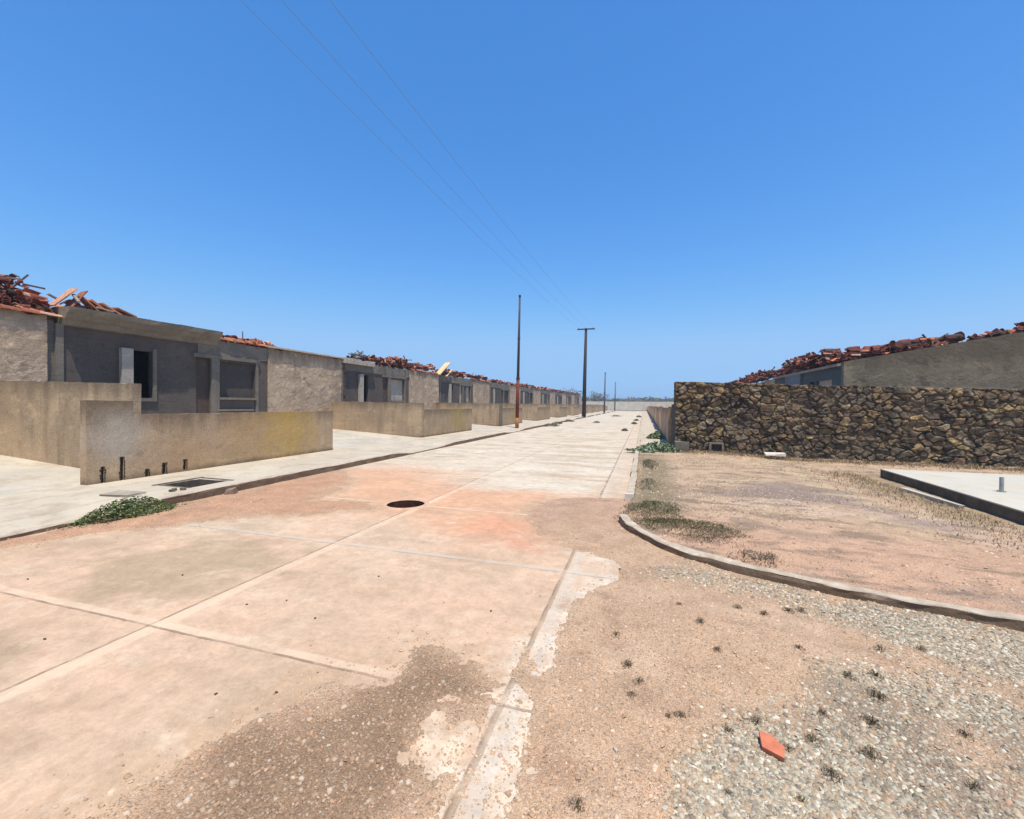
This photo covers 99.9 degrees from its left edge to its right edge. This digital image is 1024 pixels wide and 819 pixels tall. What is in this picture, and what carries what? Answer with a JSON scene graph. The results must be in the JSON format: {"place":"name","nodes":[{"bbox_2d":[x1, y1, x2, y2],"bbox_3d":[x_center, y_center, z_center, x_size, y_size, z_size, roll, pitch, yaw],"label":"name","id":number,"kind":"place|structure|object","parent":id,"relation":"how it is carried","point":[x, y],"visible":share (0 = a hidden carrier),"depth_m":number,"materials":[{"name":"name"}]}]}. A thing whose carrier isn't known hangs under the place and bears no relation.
{"place":"outdoors","nodes":[
{"label":"outdoors","id":0,"kind":"place"},
{"bbox_2d":[0,415,570,495],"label":"driveway","id":1,"kind":"structure","parent":0,"point":[19,475],"depth_m":8.26,"materials":[{"name":"concrete"}]},
{"bbox_2d":[0,304,62,381],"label":"row house","id":2,"kind":"structure","parent":1,"relation":"on","point":[23,345],"depth_m":9.89,"materials":[{"name":"concrete"}]},
{"bbox_2d":[0,273,56,317],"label":"tile heap","id":3,"kind":"object","parent":2,"relation":"on","point":[26,297],"visible":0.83,"depth_m":10.12,"materials":[{"name":"tile"}]},
{"bbox_2d":[0,380,140,467],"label":"party wall","id":4,"kind":"structure","parent":1,"relation":"on","point":[40,421],"depth_m":8.89,"materials":[{"name":"paint"}]},
{"bbox_2d":[47,306,343,413],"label":"row house","id":5,"kind":"structure","parent":1,"relation":"on","point":[171,368],"depth_m":13.58,"materials":[{"name":"concrete"}]},
{"bbox_2d":[49,288,136,316],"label":"roof slab pieces","id":6,"kind":"object","parent":5,"relation":"on","point":[92,303],"visible":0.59,"depth_m":11.08,"materials":[{"name":"tile"}]},
{"bbox_2d":[46,293,150,319],"bbox_3d":[-11.063,-2.548,11.765,1.294,0.781,2.383,1,1,17],"label":"tile heap","id":7,"kind":"object","parent":5,"relation":"on","point":[78,304],"visible":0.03,"depth_m":11.08,"materials":[{"name":"tile"}]},
{"bbox_2d":[141,349,259,412],"bbox_3d":[-10.001,-0.396,14.010,0.069,2.815,4.150,1,1,17],"label":"window frame","id":8,"kind":"structure","parent":5,"relation":"in","point":[214,359],"depth_m":14.30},
{"bbox_2d":[196,357,208,412],"bbox_3d":[-10.125,-0.232,14.023,0.050,2.885,0.450,1,1,17],"label":"door","id":9,"kind":"structure","parent":5,"relation":"in","point":[202,364],"depth_m":14.02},
{"bbox_2d":[220,335,276,349],"bbox_3d":[-9.848,-2.475,15.648,1.087,0.424,2.725,1,1,17],"label":"tile heap","id":10,"kind":"object","parent":5,"relation":"on","point":[235,337],"visible":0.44,"depth_m":15.65,"materials":[{"name":"tile"}]},
{"bbox_2d":[331,401,423,437],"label":"party wall","id":11,"kind":"structure","parent":1,"relation":"on","point":[398,419],"depth_m":18.88,"materials":[{"name":"paint"}]},
{"bbox_2d":[341,357,438,408],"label":"row house","id":12,"kind":"structure","parent":1,"relation":"on","point":[366,381],"depth_m":24.05,"materials":[{"name":"concrete"}]},
{"bbox_2d":[383,377,386,401],"bbox_3d":[-7.113,-0.329,23.872,0.050,2.885,0.450,1,1,17],"label":"door","id":13,"kind":"structure","parent":12,"relation":"in","point":[384,379],"depth_m":23.89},
{"bbox_2d":[346,350,435,370],"bbox_3d":[-6.863,-2.843,25.926,1.730,0.963,8.819,1,1,12],"label":"tile heap","id":14,"kind":"object","parent":12,"relation":"on","point":[398,362],"visible":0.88,"depth_m":24.65,"materials":[{"name":"tile"}]},
{"bbox_2d":[382,375,405,402],"bbox_3d":[-6.740,-0.501,24.672,0.069,2.815,2.450,1,1,17],"label":"window frame","id":15,"kind":"structure","parent":12,"relation":"in","point":[389,377],"depth_m":24.26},
{"bbox_2d":[437,362,450,374],"bbox_3d":[-4.889,-2.887,30.393,0.457,1.007,1.505,1,1,21],"label":"wood board","id":16,"kind":"object","parent":12,"relation":"on","point":[443,368],"visible":0.86,"depth_m":30.39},
{"bbox_2d":[439,375,489,403],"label":"row house","id":17,"kind":"structure","parent":1,"relation":"on","point":[460,390],"depth_m":34.02,"materials":[{"name":"concrete"}]},
{"bbox_2d":[432,368,487,379],"bbox_3d":[-3.981,-2.794,35.322,1.556,0.816,9.682,1,1,17],"label":"tile heap","id":18,"kind":"object","parent":17,"relation":"on","point":[445,372],"visible":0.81,"depth_m":33.76,"materials":[{"name":"tile"}]},
{"bbox_2d":[459,384,471,402],"bbox_3d":[-3.727,-0.598,34.521,0.069,2.815,2.450,1,1,17],"label":"window frame","id":19,"kind":"structure","parent":17,"relation":"in","point":[463,385],"depth_m":34.58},
{"bbox_2d":[435,402,502,425],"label":"party wall","id":20,"kind":"structure","parent":1,"relation":"on","point":[487,414],"depth_m":28.49,"materials":[{"name":"paint"}]},
{"bbox_2d":[489,382,519,403],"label":"row house","id":21,"kind":"structure","parent":1,"relation":"on","point":[503,393],"depth_m":43.77,"materials":[{"name":"concrete"}]},
{"bbox_2d":[487,379,515,384],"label":"tile heap","id":22,"kind":"object","parent":21,"relation":"on","point":[499,382],"visible":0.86,"depth_m":43.76,"materials":[{"name":"tile"}]},
{"bbox_2d":[487,403,537,420],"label":"low wall","id":23,"kind":"structure","parent":1,"relation":"on","point":[529,411],"depth_m":38.24,"materials":[{"name":"paint"}]},
{"bbox_2d":[520,387,540,403],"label":"row house","id":24,"kind":"structure","parent":1,"relation":"on","point":[530,395],"depth_m":54.27,"materials":[{"name":"concrete"}]},
{"bbox_2d":[515,383,540,388],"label":"tile heap","id":25,"kind":"object","parent":24,"relation":"on","point":[527,386],"visible":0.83,"depth_m":54.20,"materials":[{"name":"tile"}]},
{"bbox_2d":[541,390,554,403],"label":"row house","id":26,"kind":"structure","parent":1,"relation":"on","point":[547,397],"depth_m":64.56,"materials":[{"name":"concrete"}]},
{"bbox_2d":[537,386,555,391],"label":"tile heap","id":27,"kind":"object","parent":26,"relation":"on","point":[546,388],"visible":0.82,"depth_m":64.60,"materials":[{"name":"tile"}]},
{"bbox_2d":[538,404,558,417],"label":"party wall","id":28,"kind":"structure","parent":1,"relation":"on","point":[554,410],"depth_m":48.02,"materials":[{"name":"paint"}]},
{"bbox_2d":[555,392,566,403],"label":"row house","id":29,"kind":"structure","parent":1,"relation":"on","point":[560,398],"depth_m":74.35,"materials":[{"name":"concrete"}]},
{"bbox_2d":[559,404,573,414],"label":"party wall","id":30,"kind":"structure","parent":1,"relation":"on","point":[570,409],"depth_m":57.84,"materials":[{"name":"paint"}]},
{"bbox_2d":[566,394,574,403],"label":"row house","id":31,"kind":"structure","parent":1,"relation":"on","point":[570,398],"depth_m":83.96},
{"bbox_2d":[575,395,581,403],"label":"row house","id":32,"kind":"structure","parent":1,"relation":"on","point":[578,399],"depth_m":94.54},
{"bbox_2d":[0,410,615,533],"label":"sidewalk","id":33,"kind":"structure","parent":0,"point":[25,510],"depth_m":7.98,"materials":[{"name":"concrete"}]},
{"bbox_2d":[99,490,145,496],"bbox_3d":[-6.050,1.309,6.695,0.534,0.037,0.295,1,1,9],"label":"cover slab","id":34,"kind":"object","parent":33,"relation":"on","point":[122,493],"depth_m":6.65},
{"bbox_2d":[151,477,232,487],"bbox_3d":[-5.685,1.668,7.722,0.846,0.742,0.894,1,1,17],"label":"drain inlet","id":35,"kind":"object","parent":33,"relation":"in","point":[189,483],"visible":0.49,"depth_m":7.95,"materials":[{"name":"metal"}]},
{"bbox_2d":[80,400,332,484],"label":"front wall","id":36,"kind":"structure","parent":33,"relation":"on","point":[119,440],"depth_m":8.89,"materials":[{"name":"beige paint"}]},
{"bbox_2d":[424,409,471,436],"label":"front wall","id":37,"kind":"structure","parent":33,"relation":"on","point":[441,421],"depth_m":20.56,"materials":[{"name":"beige paint"}]},
{"bbox_2d":[502,408,521,425],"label":"front wall","id":38,"kind":"structure","parent":33,"relation":"on","point":[508,416],"depth_m":30.44,"materials":[{"name":"beige paint"}]},
{"bbox_2d":[515,295,520,427],"bbox_3d":[0.367,-2.899,26.213,0.278,8.122,0.230,1,1,17],"label":"steel pole","id":39,"kind":"object","parent":33,"relation":"on","point":[517,390],"visible":0.98,"depth_m":26.14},
{"bbox_2d":[537,407,549,420],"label":"front wall","id":40,"kind":"structure","parent":33,"relation":"on","point":[543,413],"depth_m":40.51,"materials":[{"name":"beige paint"}]},
{"bbox_2d":[559,407,566,416],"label":"front wall","id":41,"kind":"structure","parent":33,"relation":"on","point":[562,411],"depth_m":50.03,"materials":[{"name":"beige paint"}]},
{"bbox_2d":[574,406,578,414],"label":"front wall","id":42,"kind":"structure","parent":33,"relation":"on","point":[576,410],"depth_m":60.42,"materials":[{"name":"beige paint"}]},
{"bbox_2d":[577,327,594,416],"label":"utility pole","id":43,"kind":"object","parent":33,"relation":"on","point":[584,379],"visible":0.97,"depth_m":52.19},
{"bbox_2d":[241,0,578,327],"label":"overhead wire","id":44,"kind":"object","parent":43,"relation":"attached to","point":[379,138],"visible":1,"depth_m":13.99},
{"bbox_2d":[281,0,581,323],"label":"overhead wire","id":45,"kind":"object","parent":43,"relation":"attached to","point":[389,120],"visible":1,"depth_m":11.43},
{"bbox_2d":[331,2,578,311],"bbox_3d":[-4.064,-8.689,6.480,0.009,1.630,95.001,1,1,17],"label":"overhead wire","id":46,"kind":"object","parent":43,"relation":"attached to","point":[427,125],"visible":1,"depth_m":11.58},
{"bbox_2d":[603,372,605,412],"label":"street pole","id":47,"kind":"object","parent":33,"relation":"on","point":[604,392],"visible":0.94,"depth_m":79.33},
{"bbox_2d":[0,411,642,818],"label":"road","id":48,"kind":"structure","parent":0,"point":[138,631],"depth_m":3.27,"materials":[{"name":"concrete"}]},
{"bbox_2d":[382,499,428,509],"bbox_3d":[-1.683,2.117,6.763,0.759,1.289,0.747,1,1,17],"label":"manhole","id":49,"kind":"object","parent":48,"relation":"in","point":[403,504],"visible":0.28,"depth_m":6.96,"materials":[{"name":"metal"}]},
{"bbox_2d":[0,417,1023,818],"bbox_3d":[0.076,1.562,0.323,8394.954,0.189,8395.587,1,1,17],"label":"ground","id":50,"kind":"structure","parent":0,"point":[586,511],"depth_m":2.69,"materials":[{"name":"soil"}]},
{"bbox_2d":[46,495,185,530],"bbox_3d":[-5.253,1.338,5.858,0.716,0.288,1.553,1,1,31],"label":"green bush","id":51,"kind":"object","parent":50,"relation":"on","point":[122,510],"visible":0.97,"depth_m":5.77,"materials":[{"name":"green plant"}]},
{"bbox_2d":[224,487,237,494],"bbox_3d":[-4.802,1.389,7.360,0.144,0.110,0.177,1,1,-7],"label":"rock","id":52,"kind":"object","parent":50,"relation":"on","point":[233,490],"visible":1,"depth_m":7.30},
{"bbox_2d":[0,410,616,540],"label":"kerb","id":53,"kind":"structure","parent":50,"relation":"on","point":[201,493],"depth_m":8.17,"materials":[{"name":"concrete"}]},
{"bbox_2d":[0,483,1023,818],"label":"grit","id":54,"kind":"object","parent":50,"relation":"on","point":[358,809],"visible":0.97,"depth_m":2.07,"materials":[{"name":"gravel"}]},
{"bbox_2d":[7,483,1023,818],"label":"clods","id":55,"kind":"object","parent":50,"relation":"on","point":[437,783],"visible":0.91,"depth_m":2.06,"materials":[{"name":"soil"}]},
{"bbox_2d":[564,793,588,813],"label":"dry tuft","id":56,"kind":"object","parent":50,"relation":"on","point":[577,805],"visible":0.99,"depth_m":1.70,"materials":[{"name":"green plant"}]},
{"bbox_2d":[588,390,609,400],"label":"scrub tree","id":57,"kind":"object","parent":50,"relation":"on","point":[595,397],"visible":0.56,"depth_m":165.43,"materials":[{"name":"green plant"}]},
{"bbox_2d":[621,660,632,668],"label":"dry tuft","id":58,"kind":"object","parent":50,"relation":"on","point":[628,664],"visible":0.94,"depth_m":2.59,"materials":[{"name":"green plant"}]},
{"bbox_2d":[625,493,633,500],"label":"kerb","id":59,"kind":"structure","parent":50,"relation":"on","point":[629,496],"depth_m":7.12,"materials":[{"name":"white paint"}]},
{"bbox_2d":[586,401,673,410],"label":"perimeter wall","id":60,"kind":"structure","parent":50,"relation":"on","point":[630,406],"depth_m":115.94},
{"bbox_2d":[586,396,673,401],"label":"scrub","id":61,"kind":"object","parent":50,"relation":"on","point":[629,399],"visible":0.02,"depth_m":211.79,"materials":[{"name":"green plant"}]},
{"bbox_2d":[627,472,636,493],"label":"kerb","id":62,"kind":"structure","parent":50,"relation":"on","point":[632,483],"depth_m":8.13,"materials":[{"name":"concrete"}]},
{"bbox_2d":[630,459,638,475],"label":"kerb","id":63,"kind":"structure","parent":50,"relation":"on","point":[634,466],"depth_m":10.48,"materials":[{"name":"concrete"}]},
{"bbox_2d":[636,413,642,447],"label":"kerb","id":64,"kind":"structure","parent":50,"relation":"on","point":[639,438],"depth_m":21.52,"materials":[{"name":"concrete"}]},
{"bbox_2d":[633,445,656,452],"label":"succulent bush","id":65,"kind":"object","parent":50,"relation":"on","point":[643,449],"visible":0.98,"depth_m":13.91,"materials":[{"name":"green plant"}]},
{"bbox_2d":[637,478,660,491],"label":"kerb weed","id":66,"kind":"object","parent":50,"relation":"on","point":[647,481],"visible":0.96,"depth_m":8.17,"materials":[{"name":"green plant"}]},
{"bbox_2d":[640,458,658,470],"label":"kerb weed","id":67,"kind":"object","parent":50,"relation":"on","point":[648,461],"visible":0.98,"depth_m":10.92,"materials":[{"name":"green plant"}]},
{"bbox_2d":[613,497,693,529],"bbox_3d":[1.992,1.410,6.100,1.122,0.135,1.823,1,1,17],"label":"kerb weed","id":68,"kind":"object","parent":50,"relation":"on","point":[653,507],"visible":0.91,"depth_m":6.08,"materials":[{"name":"green plant"}]},
{"bbox_2d":[624,441,682,452],"bbox_3d":[4.736,1.239,14.247,2.040,0.419,0.885,1,1,17],"label":"succulent bush","id":69,"kind":"object","parent":50,"relation":"on","point":[661,446],"visible":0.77,"depth_m":14.08,"materials":[{"name":"green plant"}]},
{"bbox_2d":[645,431,664,438],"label":"green bush","id":70,"kind":"object","parent":50,"relation":"on","point":[656,435],"visible":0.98,"depth_m":19.34,"materials":[{"name":"green plant"}]},
{"bbox_2d":[653,406,657,423],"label":"side wall","id":71,"kind":"structure","parent":50,"relation":"on","point":[654,414],"depth_m":38.72,"materials":[{"name":"brown paint"}]},
{"bbox_2d":[656,406,662,430],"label":"side wall","id":72,"kind":"structure","parent":50,"relation":"on","point":[658,415],"depth_m":28.21,"materials":[{"name":"brown paint"}]},
{"bbox_2d":[661,407,671,443],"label":"side wall","id":73,"kind":"structure","parent":50,"relation":"on","point":[666,415],"depth_m":18.39,"materials":[{"name":"brown paint"}]},
{"bbox_2d":[674,710,687,721],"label":"dry tuft","id":74,"kind":"object","parent":50,"relation":"on","point":[679,713],"visible":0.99,"depth_m":2.16,"materials":[{"name":"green plant"}]},
{"bbox_2d":[674,441,688,451],"bbox_3d":[5.586,1.274,14.178,0.444,0.468,0.368,1,1,17],"label":"concrete block","id":75,"kind":"object","parent":50,"relation":"on","point":[682,445],"depth_m":14.00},
{"bbox_2d":[620,516,758,539],"bbox_3d":[2.160,1.429,5.354,1.756,0.140,0.939,1,1,17],"label":"kerb weed","id":76,"kind":"object","parent":50,"relation":"on","point":[699,524],"visible":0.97,"depth_m":5.31,"materials":[{"name":"green plant"}]},
{"bbox_2d":[678,529,748,548],"bbox_3d":[2.226,1.451,4.939,0.854,0.110,0.885,1,1,17],"label":"kerb weed","id":77,"kind":"object","parent":50,"relation":"on","point":[708,538],"visible":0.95,"depth_m":4.89,"materials":[{"name":"green plant"}]},
{"bbox_2d":[726,548,793,567],"bbox_3d":[2.435,1.445,4.236,0.552,0.159,0.508,0,1,-20],"label":"dry tuft","id":78,"kind":"object","parent":50,"relation":"on","point":[771,555],"visible":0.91,"depth_m":4.23,"materials":[{"name":"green plant"}]},
{"bbox_2d":[764,452,785,456],"bbox_3d":[8.016,1.379,13.144,0.574,0.121,0.219,1,1,10],"label":"plaster chunk","id":79,"kind":"object","parent":50,"relation":"on","point":[774,454],"visible":1,"depth_m":13.06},
{"bbox_2d":[619,514,1023,631],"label":"kerb","id":80,"kind":"structure","parent":50,"relation":"on","point":[1015,622],"depth_m":3.60,"materials":[{"name":"concrete"}]},
{"bbox_2d":[632,452,1023,617],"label":"chips","id":81,"kind":"object","parent":50,"relation":"on","point":[744,516],"visible":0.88,"depth_m":6.53,"materials":[{"name":"gravel"}]},
{"bbox_2d":[671,381,1023,467],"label":"stone wall","id":82,"kind":"structure","parent":50,"relation":"on","point":[976,426],"depth_m":13.02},
{"bbox_2d":[708,442,723,451],"bbox_3d":[6.675,1.256,14.076,0.430,0.340,0.200,1,1,17],"label":"meter box","id":83,"kind":"object","parent":82,"relation":"attached to","point":[714,446],"visible":0.74,"depth_m":14.06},
{"bbox_2d":[841,669,858,680],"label":"dry tuft","id":84,"kind":"object","parent":50,"relation":"on","point":[847,674],"visible":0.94,"depth_m":2.46,"materials":[{"name":"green plant"}]},
{"bbox_2d":[681,449,1023,472],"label":"dry grass","id":85,"kind":"structure","parent":50,"relation":"on","point":[946,466],"depth_m":12.47,"materials":[{"name":"plant"}]},
{"bbox_2d":[858,710,884,729],"bbox_3d":[1.772,1.541,2.124,0.101,0.085,0.110,0,1,-39],"label":"dry tuft","id":86,"kind":"object","parent":50,"relation":"on","point":[873,721],"visible":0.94,"depth_m":2.12,"materials":[{"name":"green plant"}]},
{"bbox_2d":[861,685,886,701],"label":"dry tuft","id":87,"kind":"object","parent":50,"relation":"on","point":[879,695],"visible":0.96,"depth_m":2.32,"materials":[{"name":"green plant"}]},
{"bbox_2d":[780,468,1023,548],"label":"dry grass","id":88,"kind":"structure","parent":50,"relation":"on","point":[922,499],"depth_m":6.95,"materials":[{"name":"plant"}]},
{"bbox_2d":[900,487,964,507],"bbox_3d":[7.519,1.574,7.752,0.101,0.067,1.509,1,1,14],"label":"concrete strip","id":89,"kind":"object","parent":50,"relation":"on","point":[954,504],"visible":0.93,"depth_m":7.62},
{"bbox_2d":[880,469,1023,524],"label":"floor slab","id":90,"kind":"structure","parent":50,"relation":"on","point":[977,491],"depth_m":7.97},
{"bbox_2d":[996,477,1006,491],"bbox_3d":[8.484,1.306,7.457,0.114,0.270,0.120,1,1,17],"label":"pipe stub","id":91,"kind":"object","parent":90,"relation":"on","point":[1001,484],"visible":0.91,"depth_m":7.44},
{"bbox_2d":[953,728,974,741],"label":"dry tuft","id":92,"kind":"object","parent":50,"relation":"on","point":[964,733],"visible":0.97,"depth_m":2.07,"materials":[{"name":"beige plant"}]},
{"bbox_2d":[962,778,982,793],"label":"dry tuft","id":93,"kind":"object","parent":50,"relation":"on","point":[973,785],"visible":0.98,"depth_m":1.77,"materials":[{"name":"beige plant"}]},
{"bbox_2d":[0,0,1023,399],"label":"sky","id":94,"kind":"structure","parent":0,"point":[723,191],"materials":[{"name":"blue"}]},
{"bbox_2d":[640,411,669,446],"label":"sidewalk","id":95,"kind":"structure","parent":0,"point":[649,425],"depth_m":26.69,"materials":[{"name":"concrete"}]},
{"bbox_2d":[757,379,774,383],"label":"house","id":96,"kind":"structure","parent":0,"point":[771,381],"depth_m":25.02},
{"bbox_2d":[736,366,784,383],"bbox_3d":[16.738,-2.224,28.654,2.454,1.043,7.821,1,1,17],"label":"tile heap","id":97,"kind":"object","parent":96,"relation":"on","point":[758,376],"visible":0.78,"depth_m":26.77,"materials":[{"name":"tile"}]},
{"bbox_2d":[637,556,1023,818],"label":"gravel","id":98,"kind":"structure","parent":0,"point":[746,786],"depth_m":2.01,"materials":[{"name":"gravel"}]},
{"bbox_2d":[749,713,762,725],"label":"dry tuft","id":99,"kind":"object","parent":98,"relation":"on","point":[754,718],"visible":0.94,"depth_m":2.11,"materials":[{"name":"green plant"}]},
{"bbox_2d":[759,730,784,761],"bbox_3d":[1.171,1.518,1.945,0.104,0.046,0.093,1,1,34],"label":"brick shard","id":100,"kind":"object","parent":98,"relation":"on","point":[772,746],"visible":1,"depth_m":1.93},
{"bbox_2d":[783,742,794,751],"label":"dry tuft","id":101,"kind":"object","parent":98,"relation":"on","point":[788,747],"visible":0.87,"depth_m":1.95,"materials":[{"name":"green plant"}]},
{"bbox_2d":[795,794,810,806],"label":"dry tuft","id":102,"kind":"object","parent":98,"relation":"on","point":[801,799],"visible":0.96,"depth_m":1.70,"materials":[{"name":"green plant"}]},
{"bbox_2d":[801,731,827,748],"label":"dry tuft","id":103,"kind":"object","parent":98,"relation":"on","point":[812,738],"visible":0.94,"depth_m":2.00,"materials":[{"name":"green plant"}]},
{"bbox_2d":[817,707,828,718],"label":"dry tuft","id":104,"kind":"object","parent":98,"relation":"on","point":[823,712],"visible":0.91,"depth_m":2.17,"materials":[{"name":"beige plant"}]},
{"bbox_2d":[817,763,842,782],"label":"dry tuft","id":105,"kind":"object","parent":98,"relation":"on","point":[832,770],"visible":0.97,"depth_m":1.80,"materials":[{"name":"beige plant"}]},
{"bbox_2d":[858,744,884,764],"bbox_3d":[1.605,1.532,1.913,0.101,0.085,0.110,0,1,-33],"label":"dry tuft","id":106,"kind":"object","parent":98,"relation":"on","point":[871,753],"visible":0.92,"depth_m":1.91,"materials":[{"name":"beige plant"}]},
{"bbox_2d":[869,668,884,682],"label":"dry tuft","id":107,"kind":"object","parent":98,"relation":"on","point":[875,674],"visible":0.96,"depth_m":2.49,"materials":[{"name":"beige plant"}]},
{"bbox_2d":[644,452,1023,580],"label":"dry grass","id":108,"kind":"structure","parent":0,"point":[795,490],"depth_m":8.66,"materials":[{"name":"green plant"}]},
{"bbox_2d":[773,332,1023,387],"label":"corner house","id":109,"kind":"structure","parent":0,"point":[994,362],"depth_m":14.43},
{"bbox_2d":[776,345,878,376],"bbox_3d":[13.498,-2.138,18.831,1.766,1.042,7.492,1,1,17],"label":"tile heap","id":110,"kind":"object","parent":109,"relation":"on","point":[808,361],"visible":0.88,"depth_m":17.99,"materials":[{"name":"tile"}]},
{"bbox_2d":[831,331,965,360],"bbox_3d":[13.741,-2.213,15.498,3.623,0.946,1.618,1,1,17],"label":"tile heap","id":111,"kind":"object","parent":109,"relation":"on","point":[893,346],"visible":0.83,"depth_m":14.94,"materials":[{"name":"tile"}]},
{"bbox_2d":[967,322,1023,340],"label":"tile heap","id":112,"kind":"object","parent":109,"relation":"on","point":[1018,328],"visible":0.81,"depth_m":14.43,"materials":[{"name":"tile"}]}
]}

